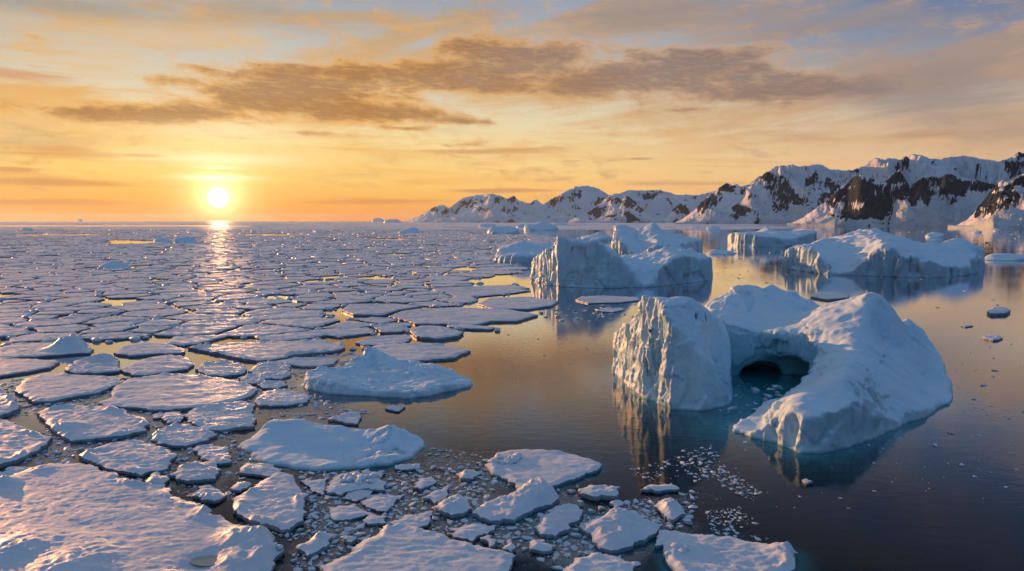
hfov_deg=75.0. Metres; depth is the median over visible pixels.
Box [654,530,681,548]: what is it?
ice floe
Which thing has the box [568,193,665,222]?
mountains
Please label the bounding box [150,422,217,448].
ice floe
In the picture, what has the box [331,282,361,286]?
ice floe
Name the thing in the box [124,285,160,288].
ice floe
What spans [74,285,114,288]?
ice floe
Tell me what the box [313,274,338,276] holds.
ice floe
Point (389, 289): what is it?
ice floe
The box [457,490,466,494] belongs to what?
ice chunk
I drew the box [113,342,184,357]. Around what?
ice floe
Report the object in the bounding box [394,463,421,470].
ice floe
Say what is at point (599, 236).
ridge iceberg
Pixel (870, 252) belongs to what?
iceberg
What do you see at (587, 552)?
ice chunk
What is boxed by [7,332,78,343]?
ice floe
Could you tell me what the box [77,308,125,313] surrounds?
ice floe
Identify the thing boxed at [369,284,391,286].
ice floe
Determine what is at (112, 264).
drifting iceberg
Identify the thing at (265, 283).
ice floe
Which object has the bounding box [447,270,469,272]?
ice floe
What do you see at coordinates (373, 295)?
ice floe
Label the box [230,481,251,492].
ice floe
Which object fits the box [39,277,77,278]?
ice floe
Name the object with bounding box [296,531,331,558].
ice floe
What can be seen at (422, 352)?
ice floe
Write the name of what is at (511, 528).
ice chunk
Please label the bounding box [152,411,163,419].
ice floe
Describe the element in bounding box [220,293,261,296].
ice floe
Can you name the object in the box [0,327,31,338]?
ice floe
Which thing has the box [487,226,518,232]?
drifting iceberg
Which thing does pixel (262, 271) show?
ice floe
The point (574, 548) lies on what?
ice chunk
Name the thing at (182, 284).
ice floe
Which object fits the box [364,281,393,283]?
ice floe
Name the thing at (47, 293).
ice floe
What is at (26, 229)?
drifting iceberg
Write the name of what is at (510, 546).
ice floe
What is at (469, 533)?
ice floe
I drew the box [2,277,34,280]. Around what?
ice floe
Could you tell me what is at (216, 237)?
pack ice
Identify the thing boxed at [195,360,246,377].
ice floe
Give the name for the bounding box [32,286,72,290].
ice floe
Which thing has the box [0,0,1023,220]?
sky
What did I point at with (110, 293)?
ice floe
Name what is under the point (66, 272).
ice floe
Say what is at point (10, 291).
ice floe
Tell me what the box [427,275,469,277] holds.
ice floe
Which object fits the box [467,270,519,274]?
ice floe
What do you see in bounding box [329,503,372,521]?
ice floe
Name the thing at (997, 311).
ice floe
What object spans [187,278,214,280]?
ice floe
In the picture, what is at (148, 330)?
ice floe
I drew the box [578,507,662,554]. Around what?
ice floe
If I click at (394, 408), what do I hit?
ice floe
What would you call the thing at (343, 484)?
ice floe
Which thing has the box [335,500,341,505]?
ice chunk
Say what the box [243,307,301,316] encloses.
ice floe
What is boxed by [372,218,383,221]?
drifting iceberg
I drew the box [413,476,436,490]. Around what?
ice floe
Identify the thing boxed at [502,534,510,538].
ice chunk
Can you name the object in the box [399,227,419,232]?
drifting iceberg
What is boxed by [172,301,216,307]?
ice floe
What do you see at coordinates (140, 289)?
ice floe
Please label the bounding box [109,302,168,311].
ice floe
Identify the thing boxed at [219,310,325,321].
ice floe
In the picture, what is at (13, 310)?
ice floe
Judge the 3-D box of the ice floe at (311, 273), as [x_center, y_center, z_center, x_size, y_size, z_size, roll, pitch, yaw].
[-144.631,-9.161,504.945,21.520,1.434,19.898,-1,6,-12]
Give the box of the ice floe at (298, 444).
[239,419,425,470]
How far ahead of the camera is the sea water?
127.83 m
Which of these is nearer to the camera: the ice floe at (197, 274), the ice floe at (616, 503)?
the ice floe at (616, 503)
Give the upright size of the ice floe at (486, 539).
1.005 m
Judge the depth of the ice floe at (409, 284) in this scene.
412.06 m
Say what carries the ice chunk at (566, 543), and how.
on the sea water
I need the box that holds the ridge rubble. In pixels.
[0,240,555,349]
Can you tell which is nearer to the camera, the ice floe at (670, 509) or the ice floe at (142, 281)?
the ice floe at (670, 509)
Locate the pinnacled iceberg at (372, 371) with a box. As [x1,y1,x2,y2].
[302,346,472,398]
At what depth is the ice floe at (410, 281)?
432.99 m
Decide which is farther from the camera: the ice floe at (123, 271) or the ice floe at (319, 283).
the ice floe at (123, 271)
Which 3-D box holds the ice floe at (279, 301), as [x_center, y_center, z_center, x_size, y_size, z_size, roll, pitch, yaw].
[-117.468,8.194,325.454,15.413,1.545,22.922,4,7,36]
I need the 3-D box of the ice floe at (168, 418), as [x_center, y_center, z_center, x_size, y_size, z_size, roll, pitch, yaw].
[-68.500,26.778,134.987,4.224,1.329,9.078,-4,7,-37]
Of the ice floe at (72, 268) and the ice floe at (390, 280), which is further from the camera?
the ice floe at (72, 268)
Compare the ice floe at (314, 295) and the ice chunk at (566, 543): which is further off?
the ice floe at (314, 295)
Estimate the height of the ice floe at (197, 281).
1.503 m
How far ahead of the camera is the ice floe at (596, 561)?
76.61 m
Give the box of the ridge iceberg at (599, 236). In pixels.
[579,232,612,240]
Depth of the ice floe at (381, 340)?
220.05 m
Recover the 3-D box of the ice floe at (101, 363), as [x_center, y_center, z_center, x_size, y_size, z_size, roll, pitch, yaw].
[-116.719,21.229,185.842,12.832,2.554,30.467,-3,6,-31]
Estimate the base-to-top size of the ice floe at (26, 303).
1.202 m
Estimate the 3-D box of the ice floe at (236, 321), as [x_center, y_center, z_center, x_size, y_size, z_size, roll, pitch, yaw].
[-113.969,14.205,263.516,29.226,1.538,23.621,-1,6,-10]
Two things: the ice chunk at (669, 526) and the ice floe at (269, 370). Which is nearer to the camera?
the ice chunk at (669, 526)
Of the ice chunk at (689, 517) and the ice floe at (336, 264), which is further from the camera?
the ice floe at (336, 264)
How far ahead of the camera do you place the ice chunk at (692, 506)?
93.34 m
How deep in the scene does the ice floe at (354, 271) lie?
526.10 m
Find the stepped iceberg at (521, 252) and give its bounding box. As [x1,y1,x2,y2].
[494,241,553,262]
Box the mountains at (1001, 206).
[948,173,1023,228]
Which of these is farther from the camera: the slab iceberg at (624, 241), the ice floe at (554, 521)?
the slab iceberg at (624, 241)
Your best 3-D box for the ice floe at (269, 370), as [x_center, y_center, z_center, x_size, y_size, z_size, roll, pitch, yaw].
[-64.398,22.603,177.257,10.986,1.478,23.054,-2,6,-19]
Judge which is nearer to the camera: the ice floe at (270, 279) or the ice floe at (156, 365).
the ice floe at (156, 365)
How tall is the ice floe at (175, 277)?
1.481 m
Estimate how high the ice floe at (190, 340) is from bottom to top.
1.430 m
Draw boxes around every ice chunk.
[293,567,302,570]
[308,512,319,516]
[323,514,329,519]
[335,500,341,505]
[344,527,353,531]
[351,522,365,530]
[354,532,366,536]
[385,483,396,486]
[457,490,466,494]
[460,518,467,522]
[471,500,477,505]
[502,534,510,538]
[506,526,516,529]
[522,536,533,539]
[551,565,564,569]
[563,541,570,545]
[567,489,575,493]
[569,533,581,537]
[571,545,577,550]
[584,550,595,554]
[631,561,640,566]
[665,524,673,529]
[682,518,692,524]
[683,515,693,518]
[688,505,697,508]
[728,406,737,409]
[764,394,772,397]
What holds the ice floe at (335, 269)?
on the sea water
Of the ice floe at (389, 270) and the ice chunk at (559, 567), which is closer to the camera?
the ice chunk at (559, 567)
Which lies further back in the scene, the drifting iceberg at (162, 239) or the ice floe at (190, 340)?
the drifting iceberg at (162, 239)
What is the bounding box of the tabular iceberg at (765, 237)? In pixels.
[728,227,816,246]
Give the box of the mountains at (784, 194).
[676,152,1023,223]
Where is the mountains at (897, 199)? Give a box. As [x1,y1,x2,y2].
[787,170,995,226]
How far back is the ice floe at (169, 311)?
286.06 m
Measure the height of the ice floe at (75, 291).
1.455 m
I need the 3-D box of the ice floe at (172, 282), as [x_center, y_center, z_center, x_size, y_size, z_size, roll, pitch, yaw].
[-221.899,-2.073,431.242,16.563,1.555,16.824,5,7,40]
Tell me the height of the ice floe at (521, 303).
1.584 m
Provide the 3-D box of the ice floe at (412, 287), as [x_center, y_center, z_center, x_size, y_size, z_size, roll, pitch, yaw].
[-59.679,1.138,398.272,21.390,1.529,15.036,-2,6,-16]
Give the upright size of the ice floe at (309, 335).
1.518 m
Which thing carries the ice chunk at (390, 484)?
on the sea water
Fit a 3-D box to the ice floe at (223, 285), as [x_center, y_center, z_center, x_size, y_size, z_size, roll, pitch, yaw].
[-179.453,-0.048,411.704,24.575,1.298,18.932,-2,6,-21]
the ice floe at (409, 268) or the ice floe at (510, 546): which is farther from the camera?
the ice floe at (409, 268)
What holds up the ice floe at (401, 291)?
on the sea water
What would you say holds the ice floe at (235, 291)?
on the sea water
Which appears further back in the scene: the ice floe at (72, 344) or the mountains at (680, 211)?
the mountains at (680, 211)
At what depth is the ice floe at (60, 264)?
601.09 m
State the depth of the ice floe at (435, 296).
348.24 m
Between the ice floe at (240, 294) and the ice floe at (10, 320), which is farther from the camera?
the ice floe at (240, 294)
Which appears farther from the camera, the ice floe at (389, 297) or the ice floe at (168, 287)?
the ice floe at (168, 287)
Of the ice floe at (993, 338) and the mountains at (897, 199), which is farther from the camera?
the mountains at (897, 199)
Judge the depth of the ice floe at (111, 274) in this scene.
492.50 m
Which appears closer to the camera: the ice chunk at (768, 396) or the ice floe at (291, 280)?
the ice chunk at (768, 396)
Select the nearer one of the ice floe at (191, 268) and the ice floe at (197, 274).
the ice floe at (197, 274)
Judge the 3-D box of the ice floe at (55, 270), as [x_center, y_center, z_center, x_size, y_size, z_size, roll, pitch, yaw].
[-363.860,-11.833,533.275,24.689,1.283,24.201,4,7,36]
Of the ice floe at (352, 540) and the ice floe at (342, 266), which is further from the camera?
the ice floe at (342, 266)
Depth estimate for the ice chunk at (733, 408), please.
141.75 m
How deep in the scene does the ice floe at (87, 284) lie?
413.73 m
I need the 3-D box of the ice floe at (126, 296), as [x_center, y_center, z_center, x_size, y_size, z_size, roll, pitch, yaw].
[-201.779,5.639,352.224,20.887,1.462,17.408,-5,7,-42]
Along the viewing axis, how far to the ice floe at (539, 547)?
80.78 m
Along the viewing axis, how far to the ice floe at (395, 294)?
356.43 m
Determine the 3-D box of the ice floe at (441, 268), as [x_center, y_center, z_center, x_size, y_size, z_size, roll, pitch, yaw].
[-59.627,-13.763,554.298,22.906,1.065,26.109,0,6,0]
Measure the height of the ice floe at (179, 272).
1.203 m
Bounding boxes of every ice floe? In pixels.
[0,270,29,272]
[0,275,46,278]
[0,280,19,282]
[0,281,40,284]
[0,285,16,287]
[0,287,22,289]
[0,288,31,293]
[0,295,43,299]
[0,305,31,309]
[0,308,34,312]
[0,312,34,317]
[0,317,28,324]
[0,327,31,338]
[0,333,93,358]
[0,357,59,377]
[0,386,20,418]
[0,419,52,468]
[0,463,284,570]
[0,466,31,475]
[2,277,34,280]
[2,300,26,302]
[3,301,46,304]
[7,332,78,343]
[9,272,52,275]
[14,290,57,293]
[14,372,121,403]
[15,284,50,287]
[15,317,97,326]
[17,296,64,300]
[23,291,63,294]
[26,268,53,270]
[27,315,58,319]
[30,278,78,281]
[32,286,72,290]
[32,302,78,308]
[33,324,89,332]
[34,311,73,315]
[36,403,149,443]
[37,269,71,271]
[37,281,87,284]
[38,306,104,311]
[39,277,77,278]
[42,262,81,264]
[42,274,92,276]
[45,264,75,265]
[50,292,102,297]
[50,296,104,302]
[51,271,83,273]
[56,267,84,269]
[59,258,92,259]
[61,282,113,286]
[62,289,94,292]
[62,313,113,318]
[64,353,119,374]
[70,278,126,281]
[72,272,110,274]
[73,303,111,306]
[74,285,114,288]
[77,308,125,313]
[77,332,148,340]
[78,275,117,278]
[78,439,177,477]
[82,263,104,264]
[82,326,134,333]
[83,316,152,324]
[89,287,125,290]
[93,319,145,326]
[95,273,135,275]
[98,373,257,412]
[103,290,148,295]
[105,293,151,298]
[106,282,145,285]
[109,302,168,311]
[111,278,152,282]
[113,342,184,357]
[115,270,137,272]
[116,274,148,277]
[116,284,155,287]
[120,307,188,317]
[120,355,193,376]
[122,299,161,304]
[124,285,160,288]
[125,271,163,273]
[126,326,171,333]
[127,281,160,282]
[128,288,160,290]
[133,274,176,277]
[136,295,180,299]
[136,319,182,326]
[145,471,169,486]
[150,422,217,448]
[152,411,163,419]
[153,280,180,283]
[154,325,237,336]
[155,276,192,279]
[155,286,192,288]
[155,287,196,292]
[157,271,193,274]
[159,291,205,295]
[160,283,194,285]
[160,313,240,320]
[161,411,183,424]
[164,269,188,271]
[166,334,228,346]
[168,278,189,280]
[169,297,213,302]
[169,461,220,483]
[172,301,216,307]
[176,267,203,268]
[179,273,208,275]
[180,316,261,326]
[181,303,242,309]
[183,292,228,296]
[183,400,256,432]
[186,280,220,282]
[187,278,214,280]
[188,339,344,362]
[191,485,226,504]
[193,443,231,465]
[194,268,218,269]
[195,308,244,314]
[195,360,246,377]
[196,275,232,277]
[197,282,226,284]
[198,286,239,290]
[199,283,240,287]
[211,272,245,274]
[212,276,245,279]
[213,289,255,293]
[215,296,254,301]
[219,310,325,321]
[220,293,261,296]
[221,279,261,283]
[222,323,309,337]
[226,273,254,275]
[229,298,272,303]
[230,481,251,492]
[232,472,308,533]
[233,304,272,310]
[238,373,265,384]
[239,419,425,470]
[239,463,282,477]
[243,285,291,289]
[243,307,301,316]
[246,298,291,304]
[248,360,291,380]
[249,276,278,278]
[249,289,289,294]
[250,270,277,272]
[251,281,290,284]
[252,277,283,280]
[254,389,309,407]
[256,325,370,341]
[257,380,287,389]
[259,317,339,329]
[265,279,307,282]
[270,283,301,286]
[271,357,338,367]
[277,303,306,307]
[278,287,318,290]
[279,291,317,294]
[285,274,306,276]
[287,263,316,265]
[287,277,318,279]
[293,297,330,302]
[296,284,336,288]
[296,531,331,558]
[297,292,332,297]
[298,268,320,269]
[298,281,340,284]
[299,303,340,310]
[300,479,328,495]
[306,259,326,260]
[306,272,334,274]
[309,270,334,271]
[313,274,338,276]
[313,299,372,304]
[315,263,345,265]
[318,287,355,292]
[320,523,515,570]
[322,267,353,270]
[322,321,370,328]
[325,277,357,279]
[325,471,386,496]
[326,327,376,337]
[327,411,361,425]
[329,266,360,267]
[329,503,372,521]
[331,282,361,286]
[333,291,359,294]
[333,295,373,299]
[337,270,369,271]
[337,278,373,282]
[340,272,366,274]
[342,303,421,316]
[342,489,374,502]
[343,534,357,545]
[344,264,369,265]
[346,274,374,276]
[351,286,384,288]
[354,317,396,323]
[355,335,411,345]
[358,294,381,296]
[361,266,386,267]
[361,279,398,282]
[361,469,385,479]
[361,493,404,512]
[363,514,387,526]
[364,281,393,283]
[365,272,393,274]
[365,290,384,293]
[366,287,403,291]
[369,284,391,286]
[372,343,470,361]
[373,269,409,271]
[374,325,408,333]
[375,295,410,299]
[377,297,432,303]
[382,322,411,326]
[384,293,401,295]
[385,404,404,412]
[389,307,537,325]
[391,267,426,268]
[391,514,430,527]
[392,277,418,279]
[392,291,413,292]
[394,285,426,288]
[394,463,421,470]
[395,282,424,285]
[396,280,429,282]
[399,268,431,270]
[404,288,429,291]
[405,291,440,295]
[409,301,458,306]
[410,325,463,340]
[412,294,452,299]
[413,273,443,275]
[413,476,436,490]
[417,511,432,518]
[418,278,469,280]
[422,486,449,505]
[425,280,474,284]
[427,270,449,272]
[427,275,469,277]
[428,268,453,269]
[428,284,472,286]
[433,285,529,291]
[434,494,471,518]
[435,295,477,303]
[442,264,471,265]
[445,289,527,296]
[446,273,495,277]
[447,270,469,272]
[447,324,494,330]
[452,523,496,543]
[456,469,481,480]
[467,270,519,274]
[471,477,559,524]
[473,268,506,270]
[477,264,511,265]
[477,297,558,310]
[480,535,497,548]
[485,449,601,488]
[497,267,529,269]
[502,540,515,553]
[529,540,552,554]
[534,503,583,539]
[563,552,635,570]
[575,295,640,303]
[578,484,619,500]
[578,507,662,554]
[596,307,624,312]
[609,500,624,507]
[640,483,679,493]
[654,497,685,523]
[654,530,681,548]
[662,533,797,570]
[802,478,812,484]
[810,291,848,300]
[981,335,1002,340]
[987,307,1010,315]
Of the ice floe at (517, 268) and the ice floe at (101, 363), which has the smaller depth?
the ice floe at (101, 363)
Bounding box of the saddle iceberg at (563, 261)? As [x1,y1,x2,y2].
[530,235,712,287]
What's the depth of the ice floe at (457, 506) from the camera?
91.40 m
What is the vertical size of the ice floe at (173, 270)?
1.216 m
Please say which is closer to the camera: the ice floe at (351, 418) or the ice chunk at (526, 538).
the ice chunk at (526, 538)
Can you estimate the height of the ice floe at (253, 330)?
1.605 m
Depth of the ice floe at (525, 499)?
91.97 m
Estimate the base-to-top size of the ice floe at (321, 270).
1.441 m
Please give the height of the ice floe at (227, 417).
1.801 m
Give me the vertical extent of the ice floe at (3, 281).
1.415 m
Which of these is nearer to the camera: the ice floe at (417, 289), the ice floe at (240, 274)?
the ice floe at (417, 289)
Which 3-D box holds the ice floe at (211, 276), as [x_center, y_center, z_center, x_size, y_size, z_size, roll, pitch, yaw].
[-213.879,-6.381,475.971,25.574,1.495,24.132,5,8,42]
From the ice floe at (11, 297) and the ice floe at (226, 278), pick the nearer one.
the ice floe at (11, 297)
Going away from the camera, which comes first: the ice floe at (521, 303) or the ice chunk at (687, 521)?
the ice chunk at (687, 521)
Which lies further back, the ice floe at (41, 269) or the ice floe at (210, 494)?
the ice floe at (41, 269)
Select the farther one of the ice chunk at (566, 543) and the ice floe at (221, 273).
the ice floe at (221, 273)
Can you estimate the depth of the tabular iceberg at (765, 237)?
1040.08 m
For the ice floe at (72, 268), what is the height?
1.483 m
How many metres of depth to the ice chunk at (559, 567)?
76.95 m
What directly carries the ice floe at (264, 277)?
on the sea water
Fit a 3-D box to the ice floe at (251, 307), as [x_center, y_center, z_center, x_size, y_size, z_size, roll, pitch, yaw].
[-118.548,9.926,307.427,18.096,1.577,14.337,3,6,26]
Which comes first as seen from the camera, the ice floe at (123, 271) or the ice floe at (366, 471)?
the ice floe at (366, 471)
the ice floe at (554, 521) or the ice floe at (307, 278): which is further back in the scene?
the ice floe at (307, 278)
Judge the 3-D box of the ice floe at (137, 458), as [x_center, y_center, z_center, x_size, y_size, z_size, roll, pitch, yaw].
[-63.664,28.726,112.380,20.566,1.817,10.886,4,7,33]
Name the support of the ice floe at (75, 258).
on the sea water
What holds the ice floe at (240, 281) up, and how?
on the sea water
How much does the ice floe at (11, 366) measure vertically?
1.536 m
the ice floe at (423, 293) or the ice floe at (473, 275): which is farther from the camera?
the ice floe at (473, 275)
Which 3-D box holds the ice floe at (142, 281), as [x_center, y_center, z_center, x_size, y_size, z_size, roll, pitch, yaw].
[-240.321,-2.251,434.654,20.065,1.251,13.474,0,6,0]
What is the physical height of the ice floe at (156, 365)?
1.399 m
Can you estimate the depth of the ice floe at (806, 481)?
101.80 m
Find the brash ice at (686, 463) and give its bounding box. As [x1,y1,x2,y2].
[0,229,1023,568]
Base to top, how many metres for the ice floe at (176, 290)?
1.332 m
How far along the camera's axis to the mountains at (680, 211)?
11536.93 m
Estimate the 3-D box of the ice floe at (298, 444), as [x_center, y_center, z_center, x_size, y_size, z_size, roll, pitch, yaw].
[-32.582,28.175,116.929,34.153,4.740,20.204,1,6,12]
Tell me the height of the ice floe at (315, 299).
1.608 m
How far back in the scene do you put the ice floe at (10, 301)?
328.06 m
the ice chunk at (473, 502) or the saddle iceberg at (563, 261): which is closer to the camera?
the ice chunk at (473, 502)
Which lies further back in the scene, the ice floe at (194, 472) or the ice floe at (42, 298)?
the ice floe at (42, 298)
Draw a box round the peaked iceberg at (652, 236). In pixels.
[635,222,702,253]
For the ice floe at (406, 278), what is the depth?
455.28 m
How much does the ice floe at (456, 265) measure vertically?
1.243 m
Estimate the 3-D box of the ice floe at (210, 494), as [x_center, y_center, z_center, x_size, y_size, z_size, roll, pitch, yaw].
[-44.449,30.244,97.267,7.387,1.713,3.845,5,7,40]
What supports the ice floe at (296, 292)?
on the sea water
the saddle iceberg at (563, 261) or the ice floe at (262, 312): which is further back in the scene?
the saddle iceberg at (563, 261)
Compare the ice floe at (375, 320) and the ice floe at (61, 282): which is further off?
the ice floe at (61, 282)
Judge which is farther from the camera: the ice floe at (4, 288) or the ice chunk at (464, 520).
the ice floe at (4, 288)
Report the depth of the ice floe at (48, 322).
259.63 m
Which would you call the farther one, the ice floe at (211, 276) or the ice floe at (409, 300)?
the ice floe at (211, 276)
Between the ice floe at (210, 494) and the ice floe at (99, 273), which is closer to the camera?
the ice floe at (210, 494)
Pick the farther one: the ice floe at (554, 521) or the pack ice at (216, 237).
the pack ice at (216, 237)
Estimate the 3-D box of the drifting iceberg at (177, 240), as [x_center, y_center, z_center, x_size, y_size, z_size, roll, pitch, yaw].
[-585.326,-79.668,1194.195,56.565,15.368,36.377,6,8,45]
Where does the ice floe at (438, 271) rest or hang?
on the sea water
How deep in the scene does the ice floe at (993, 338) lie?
225.27 m
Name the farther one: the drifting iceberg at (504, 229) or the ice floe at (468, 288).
the drifting iceberg at (504, 229)
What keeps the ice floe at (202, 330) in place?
on the sea water
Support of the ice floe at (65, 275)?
on the sea water
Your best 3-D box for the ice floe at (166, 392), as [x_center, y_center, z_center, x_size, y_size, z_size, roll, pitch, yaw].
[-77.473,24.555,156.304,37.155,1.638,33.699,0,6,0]
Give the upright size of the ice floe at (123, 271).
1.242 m
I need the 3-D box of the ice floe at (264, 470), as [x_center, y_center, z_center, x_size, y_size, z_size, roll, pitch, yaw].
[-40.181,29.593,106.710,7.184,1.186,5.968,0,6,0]
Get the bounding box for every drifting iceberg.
[21,228,34,230]
[99,261,130,268]
[154,238,170,241]
[173,237,197,243]
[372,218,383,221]
[384,219,400,222]
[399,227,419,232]
[478,224,497,226]
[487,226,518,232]
[524,221,557,229]
[706,226,719,228]
[707,249,735,253]
[925,232,943,236]
[985,253,1023,260]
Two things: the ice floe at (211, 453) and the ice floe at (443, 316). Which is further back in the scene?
the ice floe at (443, 316)
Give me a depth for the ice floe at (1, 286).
407.52 m
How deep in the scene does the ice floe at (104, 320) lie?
265.46 m
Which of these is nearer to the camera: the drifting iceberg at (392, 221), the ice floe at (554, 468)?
the ice floe at (554, 468)
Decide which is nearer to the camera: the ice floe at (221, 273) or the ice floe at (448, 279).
the ice floe at (448, 279)
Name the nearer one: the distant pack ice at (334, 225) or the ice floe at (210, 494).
the ice floe at (210, 494)
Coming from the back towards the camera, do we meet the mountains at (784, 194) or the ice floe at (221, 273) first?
the mountains at (784, 194)
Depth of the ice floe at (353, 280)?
444.20 m
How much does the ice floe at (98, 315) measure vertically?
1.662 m
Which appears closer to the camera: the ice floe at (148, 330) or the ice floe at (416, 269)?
the ice floe at (148, 330)
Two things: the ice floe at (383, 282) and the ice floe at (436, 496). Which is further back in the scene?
the ice floe at (383, 282)
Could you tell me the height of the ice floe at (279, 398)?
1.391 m
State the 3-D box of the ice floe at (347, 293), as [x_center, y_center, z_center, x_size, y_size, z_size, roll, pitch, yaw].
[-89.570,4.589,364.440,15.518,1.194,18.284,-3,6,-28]
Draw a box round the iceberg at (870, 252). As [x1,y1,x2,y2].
[781,228,984,277]
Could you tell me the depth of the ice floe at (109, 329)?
241.63 m
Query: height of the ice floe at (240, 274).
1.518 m
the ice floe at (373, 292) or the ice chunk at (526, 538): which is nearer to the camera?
the ice chunk at (526, 538)
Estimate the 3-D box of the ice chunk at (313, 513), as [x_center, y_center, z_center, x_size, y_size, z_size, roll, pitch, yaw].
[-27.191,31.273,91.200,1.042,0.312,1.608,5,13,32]
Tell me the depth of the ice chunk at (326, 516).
90.15 m
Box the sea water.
[0,223,1023,570]
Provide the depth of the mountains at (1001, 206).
3481.86 m
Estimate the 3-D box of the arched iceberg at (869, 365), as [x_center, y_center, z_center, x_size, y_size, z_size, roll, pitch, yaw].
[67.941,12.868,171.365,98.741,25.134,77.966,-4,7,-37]
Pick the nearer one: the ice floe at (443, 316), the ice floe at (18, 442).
the ice floe at (18, 442)
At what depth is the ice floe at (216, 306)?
307.84 m
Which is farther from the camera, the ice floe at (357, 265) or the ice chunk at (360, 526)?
the ice floe at (357, 265)
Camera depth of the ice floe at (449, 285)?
405.66 m
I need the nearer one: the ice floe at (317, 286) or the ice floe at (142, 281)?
the ice floe at (317, 286)
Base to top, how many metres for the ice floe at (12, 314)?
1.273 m
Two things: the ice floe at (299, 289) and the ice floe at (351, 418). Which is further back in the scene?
the ice floe at (299, 289)
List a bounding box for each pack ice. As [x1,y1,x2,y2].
[0,221,795,229]
[0,229,556,341]
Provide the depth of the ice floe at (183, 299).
336.34 m
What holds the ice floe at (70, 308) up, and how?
on the sea water
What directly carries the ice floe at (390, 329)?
on the sea water
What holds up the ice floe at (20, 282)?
on the sea water
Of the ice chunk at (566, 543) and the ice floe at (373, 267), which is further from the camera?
the ice floe at (373, 267)
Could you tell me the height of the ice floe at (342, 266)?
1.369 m
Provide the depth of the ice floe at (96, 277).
464.46 m
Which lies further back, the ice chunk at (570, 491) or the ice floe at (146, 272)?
the ice floe at (146, 272)
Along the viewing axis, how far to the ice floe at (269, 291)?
371.51 m
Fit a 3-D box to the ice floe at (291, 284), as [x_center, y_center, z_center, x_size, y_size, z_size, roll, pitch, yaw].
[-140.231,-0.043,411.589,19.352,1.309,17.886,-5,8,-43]
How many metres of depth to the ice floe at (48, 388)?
158.13 m
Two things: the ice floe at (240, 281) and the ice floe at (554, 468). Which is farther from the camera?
the ice floe at (240, 281)
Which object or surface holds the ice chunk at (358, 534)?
on the sea water
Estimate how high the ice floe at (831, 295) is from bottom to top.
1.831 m
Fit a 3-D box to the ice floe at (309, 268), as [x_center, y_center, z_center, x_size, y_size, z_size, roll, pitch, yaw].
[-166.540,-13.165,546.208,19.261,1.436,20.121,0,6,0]
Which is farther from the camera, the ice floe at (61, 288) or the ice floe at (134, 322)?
the ice floe at (61, 288)
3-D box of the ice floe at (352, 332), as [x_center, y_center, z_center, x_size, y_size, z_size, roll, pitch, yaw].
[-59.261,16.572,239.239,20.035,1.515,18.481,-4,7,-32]
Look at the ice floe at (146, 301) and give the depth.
322.55 m
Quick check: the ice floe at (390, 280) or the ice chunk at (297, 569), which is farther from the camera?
the ice floe at (390, 280)
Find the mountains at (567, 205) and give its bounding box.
[406,185,715,222]
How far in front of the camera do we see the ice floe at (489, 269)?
537.36 m
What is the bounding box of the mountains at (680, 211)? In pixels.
[665,203,692,222]
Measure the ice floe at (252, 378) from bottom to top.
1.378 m
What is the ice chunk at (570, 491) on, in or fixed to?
on the sea water
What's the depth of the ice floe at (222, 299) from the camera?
340.42 m
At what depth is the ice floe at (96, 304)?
312.13 m
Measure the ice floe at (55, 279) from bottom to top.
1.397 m
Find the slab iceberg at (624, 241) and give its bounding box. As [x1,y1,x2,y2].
[611,224,641,254]
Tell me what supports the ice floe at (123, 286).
on the sea water
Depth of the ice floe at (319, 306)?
305.92 m
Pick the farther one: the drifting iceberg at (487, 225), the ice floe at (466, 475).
the drifting iceberg at (487, 225)
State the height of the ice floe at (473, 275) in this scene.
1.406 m
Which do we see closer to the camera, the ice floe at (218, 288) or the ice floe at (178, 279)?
the ice floe at (218, 288)
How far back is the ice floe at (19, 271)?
518.96 m
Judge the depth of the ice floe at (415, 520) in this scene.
88.19 m
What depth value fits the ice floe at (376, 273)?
499.50 m
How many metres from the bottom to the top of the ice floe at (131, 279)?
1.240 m
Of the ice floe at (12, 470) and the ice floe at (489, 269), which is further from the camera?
the ice floe at (489, 269)
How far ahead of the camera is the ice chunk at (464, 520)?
88.89 m
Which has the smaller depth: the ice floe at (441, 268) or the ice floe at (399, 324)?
the ice floe at (399, 324)
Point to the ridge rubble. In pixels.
(159, 316)
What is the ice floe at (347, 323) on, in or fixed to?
on the sea water
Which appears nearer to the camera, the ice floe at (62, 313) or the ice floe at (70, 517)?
the ice floe at (70, 517)
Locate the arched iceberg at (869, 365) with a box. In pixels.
[612,284,952,453]
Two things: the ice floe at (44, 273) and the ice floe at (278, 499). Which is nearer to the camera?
the ice floe at (278, 499)
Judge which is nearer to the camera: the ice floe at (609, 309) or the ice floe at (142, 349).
the ice floe at (142, 349)
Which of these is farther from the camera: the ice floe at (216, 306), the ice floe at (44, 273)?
the ice floe at (44, 273)
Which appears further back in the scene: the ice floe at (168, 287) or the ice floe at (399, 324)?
the ice floe at (168, 287)
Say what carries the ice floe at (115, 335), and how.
on the sea water
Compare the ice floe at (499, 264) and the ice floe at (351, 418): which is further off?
the ice floe at (499, 264)
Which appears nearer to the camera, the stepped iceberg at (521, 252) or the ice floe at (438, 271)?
the ice floe at (438, 271)
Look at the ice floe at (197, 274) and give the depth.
490.97 m
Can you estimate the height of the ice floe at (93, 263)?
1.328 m
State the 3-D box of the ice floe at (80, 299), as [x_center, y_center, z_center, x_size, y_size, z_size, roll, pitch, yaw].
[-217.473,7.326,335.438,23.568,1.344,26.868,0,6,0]
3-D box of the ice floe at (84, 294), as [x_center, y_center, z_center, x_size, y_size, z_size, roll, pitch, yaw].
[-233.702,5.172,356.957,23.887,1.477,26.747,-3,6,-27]
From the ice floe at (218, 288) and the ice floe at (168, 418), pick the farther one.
the ice floe at (218, 288)

